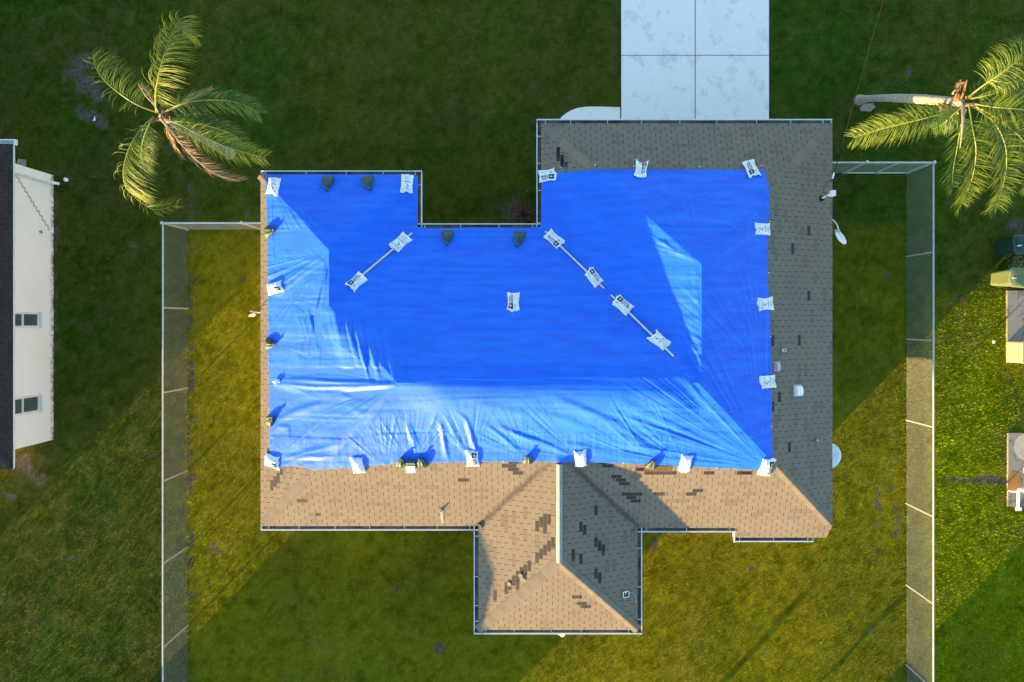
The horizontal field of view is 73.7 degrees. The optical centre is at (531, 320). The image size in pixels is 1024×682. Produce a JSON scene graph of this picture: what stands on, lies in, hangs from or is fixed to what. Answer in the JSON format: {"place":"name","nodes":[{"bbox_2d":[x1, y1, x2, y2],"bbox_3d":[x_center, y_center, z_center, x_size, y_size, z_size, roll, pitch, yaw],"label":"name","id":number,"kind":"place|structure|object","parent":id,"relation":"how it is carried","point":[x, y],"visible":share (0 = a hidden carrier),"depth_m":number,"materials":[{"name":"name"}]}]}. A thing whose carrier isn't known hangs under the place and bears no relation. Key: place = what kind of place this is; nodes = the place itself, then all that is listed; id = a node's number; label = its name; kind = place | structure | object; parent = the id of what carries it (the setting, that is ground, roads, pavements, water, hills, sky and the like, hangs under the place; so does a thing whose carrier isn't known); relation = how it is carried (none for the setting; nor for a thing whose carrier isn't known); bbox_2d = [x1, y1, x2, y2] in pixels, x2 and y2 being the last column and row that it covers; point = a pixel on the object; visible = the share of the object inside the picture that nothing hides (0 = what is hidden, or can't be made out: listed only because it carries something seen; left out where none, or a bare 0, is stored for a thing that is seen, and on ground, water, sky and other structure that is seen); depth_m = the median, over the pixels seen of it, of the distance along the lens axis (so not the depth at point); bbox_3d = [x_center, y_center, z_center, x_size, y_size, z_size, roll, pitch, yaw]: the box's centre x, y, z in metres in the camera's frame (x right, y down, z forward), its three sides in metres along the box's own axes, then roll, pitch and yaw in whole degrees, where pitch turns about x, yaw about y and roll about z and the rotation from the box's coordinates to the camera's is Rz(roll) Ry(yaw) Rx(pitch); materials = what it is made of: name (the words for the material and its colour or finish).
{"place":"outdoors","nodes":[
{"label":"outdoors","id":0,"kind":"place"},
{"bbox_2d":[17,159,26,166],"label":"paving slab","id":1,"kind":"structure","parent":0,"point":[22,162],"depth_m":21.94,"materials":[{"name":"concrete"}]},
{"bbox_2d":[0,0,1023,681],"bbox_3d":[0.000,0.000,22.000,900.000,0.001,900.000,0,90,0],"label":"ground","id":2,"kind":"structure","parent":0,"point":[884,474],"depth_m":22.00,"materials":[{"name":"green plant"}]},
{"bbox_2d":[0,139,59,468],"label":"neighbour house","id":3,"kind":"structure","parent":2,"relation":"on","point":[26,306],"depth_m":20.78,"materials":[{"name":"paint"}]},
{"bbox_2d":[15,312,41,327],"bbox_3d":[-15.347,-0.020,20.685,0.085,1.370,0.500,0,90,0],"label":"window","id":4,"kind":"structure","parent":3,"relation":"in","point":[22,319],"depth_m":20.89,"materials":[{"name":"white paint"}]},
{"bbox_2d":[15,394,42,415],"bbox_3d":[-15.347,2.575,20.695,0.085,1.390,0.570,0,90,0],"label":"window","id":5,"kind":"structure","parent":3,"relation":"in","point":[34,403],"depth_m":20.89,"materials":[{"name":"white paint"}]},
{"bbox_2d":[160,221,188,681],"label":"chain link fence","id":6,"kind":"object","parent":2,"relation":"on","point":[163,447],"visible":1,"depth_m":20.93,"materials":[{"name":"metal"}]},
{"bbox_2d":[84,10,271,216],"bbox_3d":[-9.465,-5.516,19.422,4.321,5.255,4.552,-16,90,0],"label":"palm tree","id":7,"kind":"object","parent":2,"relation":"on","point":[227,151],"visible":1,"depth_m":17.92,"materials":[{"name":"green plant"}]},
{"bbox_2d":[164,221,260,229],"bbox_3d":[-9.130,-2.930,21.253,3.862,1.695,0.100,0,90,0],"label":"chain link fence","id":8,"kind":"object","parent":2,"relation":"on","point":[225,223],"visible":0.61,"depth_m":20.82,"materials":[{"name":"metal"}]},
{"bbox_2d":[507,201,535,222],"bbox_3d":[-0.240,-3.369,21.677,1.063,0.666,0.894,0,90,0],"label":"dead shrub","id":9,"kind":"object","parent":2,"relation":"on","point":[523,215],"visible":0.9,"depth_m":21.70,"materials":[{"name":"orange plant"}]},
{"bbox_2d":[258,119,831,636],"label":"house","id":10,"kind":"structure","parent":2,"relation":"on","point":[558,549],"depth_m":19.16,"materials":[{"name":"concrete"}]},
{"bbox_2d":[249,311,260,316],"bbox_3d":[-7.731,-0.192,19.540,0.820,0.622,0.192,0,90,0],"label":"eave light","id":11,"kind":"object","parent":10,"relation":"attached to","point":[252,315],"visible":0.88,"depth_m":19.62,"materials":[{"name":"metal"}]},
{"bbox_2d":[406,460,415,472],"bbox_3d":[-3.277,3.970,18.614,0.250,0.268,0.341,0,90,0],"label":"roof vent","id":12,"kind":"object","parent":10,"relation":"on","point":[410,466],"visible":1,"depth_m":18.53,"materials":[{"name":"white plastic"}]},
{"bbox_2d":[266,164,772,469],"bbox_3d":[-0.484,-0.066,18.580,14.175,1.826,8.534,0,90,0],"label":"tarp","id":13,"kind":"object","parent":10,"relation":"on","point":[426,345],"visible":0.99,"depth_m":18.42,"materials":[{"name":"blue plastic"}]},
{"bbox_2d":[264,226,274,237],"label":"green sandbag","id":14,"kind":"object","parent":13,"relation":"on","point":[268,232],"visible":1,"depth_m":19.18,"materials":[{"name":"fabric"}]},
{"bbox_2d":[265,416,273,426],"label":"green sandbag","id":15,"kind":"object","parent":13,"relation":"on","point":[269,420],"visible":1,"depth_m":19.18,"materials":[{"name":"fabric"}]},
{"bbox_2d":[265,338,275,348],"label":"green sandbag","id":16,"kind":"object","parent":13,"relation":"on","point":[269,343],"visible":1,"depth_m":19.17,"materials":[{"name":"fabric"}]},
{"bbox_2d":[264,453,279,469],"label":"white sandbag","id":17,"kind":"object","parent":13,"relation":"on","point":[271,461],"visible":1,"depth_m":19.18,"materials":[{"name":"fabric"}]},
{"bbox_2d":[266,177,280,195],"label":"white sandbag","id":18,"kind":"object","parent":13,"relation":"on","point":[273,185],"visible":1,"depth_m":19.25,"materials":[{"name":"fabric"}]},
{"bbox_2d":[267,280,283,294],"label":"white sandbag","id":19,"kind":"object","parent":13,"relation":"on","point":[274,287],"visible":1,"depth_m":19.11,"materials":[{"name":"plastic"}]},
{"bbox_2d":[272,379,279,385],"bbox_3d":[-7.152,1.711,19.161,0.214,0.174,0.179,-41,90,0],"label":"plastic scrap","id":20,"kind":"object","parent":13,"relation":"on","point":[276,381],"visible":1,"depth_m":19.13,"materials":[{"name":"white plastic"}]},
{"bbox_2d":[322,176,333,190],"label":"green sandbag","id":21,"kind":"object","parent":13,"relation":"on","point":[327,182],"visible":1,"depth_m":19.23,"materials":[{"name":"fabric"}]},
{"bbox_2d":[345,271,366,291],"bbox_3d":[-4.801,-1.075,18.728,0.376,0.106,0.542,44,74,3],"label":"white sandbag","id":22,"kind":"object","parent":13,"relation":"on","point":[356,281],"visible":1,"depth_m":18.71,"materials":[{"name":"plastic"}]},
{"bbox_2d":[349,456,365,473],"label":"white sandbag","id":23,"kind":"object","parent":13,"relation":"on","point":[357,465],"visible":1,"depth_m":18.55,"materials":[{"name":"fabric"}]},
{"bbox_2d":[361,175,372,189],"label":"green sandbag","id":24,"kind":"object","parent":13,"relation":"on","point":[367,181],"visible":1,"depth_m":19.23,"materials":[{"name":"fabric"}]},
{"bbox_2d":[363,232,412,274],"bbox_3d":[-4.080,-1.814,19.083,1.950,0.593,0.048,-44,90,0],"label":"wooden batten","id":25,"kind":"object","parent":13,"relation":"on","point":[384,256],"visible":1,"depth_m":19.03,"materials":[{"name":"brown wood"}]},
{"bbox_2d":[389,232,411,251],"bbox_3d":[-3.684,-2.207,19.201,0.381,0.105,0.600,44,74,0],"label":"white sandbag","id":26,"kind":"object","parent":25,"relation":"on","point":[401,241],"visible":1,"depth_m":19.18,"materials":[{"name":"plastic"}]},
{"bbox_2d":[395,458,405,467],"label":"green sandbag","id":27,"kind":"object","parent":13,"relation":"on","point":[400,463],"visible":0.97,"depth_m":18.49,"materials":[{"name":"fabric"}]},
{"bbox_2d":[400,174,413,192],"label":"white sandbag","id":28,"kind":"object","parent":13,"relation":"on","point":[406,182],"visible":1,"depth_m":19.30,"materials":[{"name":"plastic"}]},
{"bbox_2d":[416,458,428,467],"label":"green sandbag","id":29,"kind":"object","parent":13,"relation":"on","point":[421,463],"visible":1,"depth_m":18.49,"materials":[{"name":"fabric"}]},
{"bbox_2d":[442,230,452,244],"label":"green sandbag","id":30,"kind":"object","parent":13,"relation":"on","point":[447,235],"visible":1,"depth_m":19.21,"materials":[{"name":"fabric"}]},
{"bbox_2d":[465,449,479,466],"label":"white sandbag","id":31,"kind":"object","parent":13,"relation":"on","point":[472,457],"visible":1,"depth_m":18.46,"materials":[{"name":"fabric"}]},
{"bbox_2d":[507,292,519,311],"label":"white sandbag","id":32,"kind":"object","parent":13,"relation":"on","point":[513,302],"visible":1,"depth_m":18.50,"materials":[{"name":"plastic"}]},
{"bbox_2d":[514,231,525,246],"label":"green sandbag","id":33,"kind":"object","parent":13,"relation":"on","point":[519,237],"visible":1,"depth_m":19.21,"materials":[{"name":"fabric"}]},
{"bbox_2d":[522,455,532,464],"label":"green sandbag","id":34,"kind":"object","parent":13,"relation":"on","point":[526,460],"visible":1,"depth_m":18.45,"materials":[{"name":"fabric"}]},
{"bbox_2d":[538,168,556,182],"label":"white sandbag","id":35,"kind":"object","parent":13,"relation":"on","point":[547,175],"visible":1,"depth_m":19.33,"materials":[{"name":"plastic"}]},
{"bbox_2d":[544,228,564,248],"bbox_3d":[0.648,-2.305,19.246,0.608,0.103,0.360,42,93,17],"label":"white sandbag","id":36,"kind":"object","parent":13,"relation":"on","point":[553,238],"visible":1,"depth_m":19.22,"materials":[{"name":"fabric"}]},
{"bbox_2d":[545,231,604,288],"bbox_3d":[1.198,-1.708,19.042,0.048,0.712,2.310,-44,90,0],"label":"wooden batten","id":37,"kind":"object","parent":13,"relation":"on","point":[577,262],"visible":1,"depth_m":19.01,"materials":[{"name":"brown wood"}]},
{"bbox_2d":[574,449,586,466],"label":"white sandbag","id":38,"kind":"object","parent":13,"relation":"on","point":[580,459],"visible":1,"depth_m":18.45,"materials":[{"name":"fabric"}]},
{"bbox_2d":[585,267,603,287],"bbox_3d":[1.709,-1.209,18.788,0.341,0.103,0.576,-36,74,1],"label":"white sandbag","id":39,"kind":"object","parent":13,"relation":"on","point":[595,279],"visible":1,"depth_m":18.76,"materials":[{"name":"fabric"}]},
{"bbox_2d":[634,159,648,177],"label":"white sandbag","id":40,"kind":"object","parent":13,"relation":"on","point":[641,169],"visible":1,"depth_m":18.75,"materials":[{"name":"fabric"}]},
{"bbox_2d":[610,294,673,356],"bbox_3d":[2.952,0.117,18.246,0.048,0.797,2.262,-43,90,0],"label":"wooden batten","id":41,"kind":"object","parent":13,"relation":"on","point":[644,327],"visible":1,"depth_m":18.21,"materials":[{"name":"brown wood"}]},
{"bbox_2d":[612,294,634,315],"bbox_3d":[2.466,-0.433,18.456,0.571,0.103,0.378,43,86,16],"label":"white sandbag","id":42,"kind":"object","parent":41,"relation":"on","point":[622,305],"visible":1,"depth_m":18.43,"materials":[{"name":"plastic"}]},
{"bbox_2d":[644,460,655,469],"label":"green sandbag","id":43,"kind":"object","parent":13,"relation":"on","point":[650,465],"visible":1,"depth_m":18.50,"materials":[{"name":"fabric"}]},
{"bbox_2d":[647,330,670,349],"bbox_3d":[3.393,0.512,18.036,0.595,0.102,0.383,41,81,16],"label":"white sandbag","id":44,"kind":"object","parent":13,"relation":"on","point":[659,340],"visible":1,"depth_m":18.01,"materials":[{"name":"fabric"}]},
{"bbox_2d":[678,455,692,472],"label":"white sandbag","id":45,"kind":"object","parent":13,"relation":"on","point":[685,464],"visible":1,"depth_m":18.53,"materials":[{"name":"plastic"}]},
{"bbox_2d":[742,159,761,177],"bbox_3d":[6.079,-4.205,18.802,0.370,0.106,0.586,-14,68,-6],"label":"white sandbag","id":46,"kind":"object","parent":13,"relation":"on","point":[751,168],"visible":1,"depth_m":18.77,"materials":[{"name":"fabric"}]},
{"bbox_2d":[755,222,770,235],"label":"white sandbag","id":47,"kind":"object","parent":13,"relation":"on","point":[762,228],"visible":1,"depth_m":18.43,"materials":[{"name":"plastic"}]},
{"bbox_2d":[757,296,773,310],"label":"white sandbag","id":48,"kind":"object","parent":13,"relation":"on","point":[764,303],"visible":1,"depth_m":18.46,"materials":[{"name":"fabric"}]},
{"bbox_2d":[757,458,775,475],"bbox_3d":[6.436,4.018,18.615,0.381,0.148,0.604,12,112,-5],"label":"white sandbag","id":49,"kind":"object","parent":13,"relation":"on","point":[765,467],"visible":1,"depth_m":18.57,"materials":[{"name":"fabric"}]},
{"bbox_2d":[759,375,775,388],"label":"white sandbag","id":50,"kind":"object","parent":13,"relation":"on","point":[768,381],"visible":1,"depth_m":18.49,"materials":[{"name":"fabric"}]},
{"bbox_2d":[623,591,635,602],"bbox_3d":[2.808,7.809,19.355,0.533,0.221,0.243,29,90,0],"label":"roof vent","id":51,"kind":"object","parent":10,"relation":"on","point":[625,594],"visible":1,"depth_m":19.29,"materials":[{"name":"plastic"}]},
{"bbox_2d":[774,361,780,370],"bbox_3d":[6.739,1.258,18.680,0.178,0.142,0.270,0,90,0],"label":"roof vent","id":52,"kind":"object","parent":10,"relation":"on","point":[777,365],"visible":1,"depth_m":18.66,"materials":[{"name":"grey metal"}]},
{"bbox_2d":[780,347,785,352],"bbox_3d":[6.909,0.810,18.735,0.156,0.280,0.153,0,90,0],"label":"vent pipe","id":53,"kind":"object","parent":10,"relation":"attached to","point":[782,349],"visible":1,"depth_m":18.73,"materials":[{"name":"white plastic"}]},
{"bbox_2d":[793,384,803,396],"bbox_3d":[7.409,1.947,18.935,0.274,0.218,0.330,0,90,0],"label":"roof vent","id":54,"kind":"object","parent":10,"relation":"on","point":[798,390],"visible":1,"depth_m":18.90,"materials":[{"name":"grey metal"}]},
{"bbox_2d":[819,179,835,200],"bbox_3d":[8.220,-3.618,19.012,0.350,0.861,0.449,30,90,0],"label":"service mast","id":55,"kind":"object","parent":10,"relation":"attached to","point":[832,193],"visible":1,"depth_m":18.70,"materials":[{"name":"white metal"}]},
{"bbox_2d":[832,0,883,178],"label":"service cable","id":56,"kind":"object","parent":55,"relation":"attached to","point":[857,91],"visible":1,"depth_m":17.80,"materials":[{"name":"black rubber"}]},
{"bbox_2d":[832,444,840,467],"bbox_3d":[8.617,3.999,20.135,0.914,0.576,0.754,-34,90,0],"label":"satellite dish","id":57,"kind":"object","parent":10,"relation":"attached to","point":[836,455],"visible":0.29,"depth_m":19.96,"materials":[{"name":"white metal"}]},
{"bbox_2d":[832,219,845,243],"bbox_3d":[8.821,-2.874,20.335,1.549,0.471,0.555,36,90,0],"label":"satellite dish","id":58,"kind":"object","parent":10,"relation":"attached to","point":[840,236],"visible":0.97,"depth_m":20.31,"materials":[{"name":"white metal"}]},
{"bbox_2d":[560,107,619,118],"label":"front walkway","id":59,"kind":"structure","parent":2,"relation":"on","point":[596,113],"depth_m":21.95,"materials":[{"name":"concrete"}]},
{"bbox_2d":[859,103,874,111],"bbox_3d":[10.816,-6.853,21.965,0.490,0.070,0.250,0,90,0],"label":"paver","id":60,"kind":"object","parent":2,"relation":"on","point":[870,107],"visible":0.95,"depth_m":21.93,"materials":[{"name":"concrete"}]},
{"bbox_2d":[832,160,932,173],"bbox_3d":[10.070,-4.745,21.253,4.022,1.695,0.100,0,90,0],"label":"chain link fence","id":61,"kind":"object","parent":2,"relation":"on","point":[869,172],"visible":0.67,"depth_m":21.18,"materials":[{"name":"metal"}]},
{"bbox_2d":[905,160,935,681],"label":"chain link fence","id":62,"kind":"object","parent":2,"relation":"on","point":[915,422],"visible":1,"depth_m":21.07,"materials":[{"name":"metal"}]},
{"bbox_2d":[843,33,1023,218],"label":"palm tree","id":63,"kind":"object","parent":2,"relation":"on","point":[947,104],"visible":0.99,"depth_m":16.50,"materials":[{"name":"green plant"}]},
{"bbox_2d":[990,267,1023,288],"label":"wheeled bin","id":64,"kind":"object","parent":2,"relation":"on","point":[1009,278],"visible":1,"depth_m":21.00,"materials":[{"name":"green plastic"}]},
{"bbox_2d":[995,234,1023,254],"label":"wheeled bin","id":65,"kind":"object","parent":2,"relation":"on","point":[1014,244],"visible":1,"depth_m":21.18,"materials":[{"name":"green plastic"}]},
{"bbox_2d":[1006,433,1023,506],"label":"concrete slab","id":66,"kind":"structure","parent":2,"relation":"on","point":[1015,461],"depth_m":21.92,"materials":[{"name":"grey concrete"}]},
{"bbox_2d":[1009,488,1023,510],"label":"pipe rack","id":67,"kind":"object","parent":66,"relation":"on","point":[1018,507],"visible":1,"depth_m":21.57,"materials":[{"name":"white plastic"}]},
{"bbox_2d":[1006,254,1023,268],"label":"weed","id":68,"kind":"object","parent":2,"relation":"on","point":[1018,261],"visible":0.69,"depth_m":21.84,"materials":[{"name":"green plant"}]},
{"bbox_2d":[1006,291,1023,362],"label":"concrete slab","id":69,"kind":"structure","parent":2,"relation":"on","point":[1015,316],"depth_m":21.92,"materials":[{"name":"grey concrete"}]},
{"bbox_2d":[1006,341,1023,363],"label":"air conditioner","id":70,"kind":"object","parent":69,"relation":"on","point":[1015,351],"visible":1,"depth_m":21.50,"materials":[{"name":"beige metal"}]},
{"bbox_2d":[621,0,768,118],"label":"driveway","id":71,"kind":"structure","parent":0,"point":[694,87],"depth_m":21.95,"materials":[{"name":"concrete"}]},
{"bbox_2d":[622,55,767,55],"bbox_3d":[5.273,-14.107,21.989,4.684,0.022,15.785,0,90,0],"label":"driveway joint","id":72,"kind":"object","parent":71,"relation":"on","point":[694,55],"depth_m":21.98,"materials":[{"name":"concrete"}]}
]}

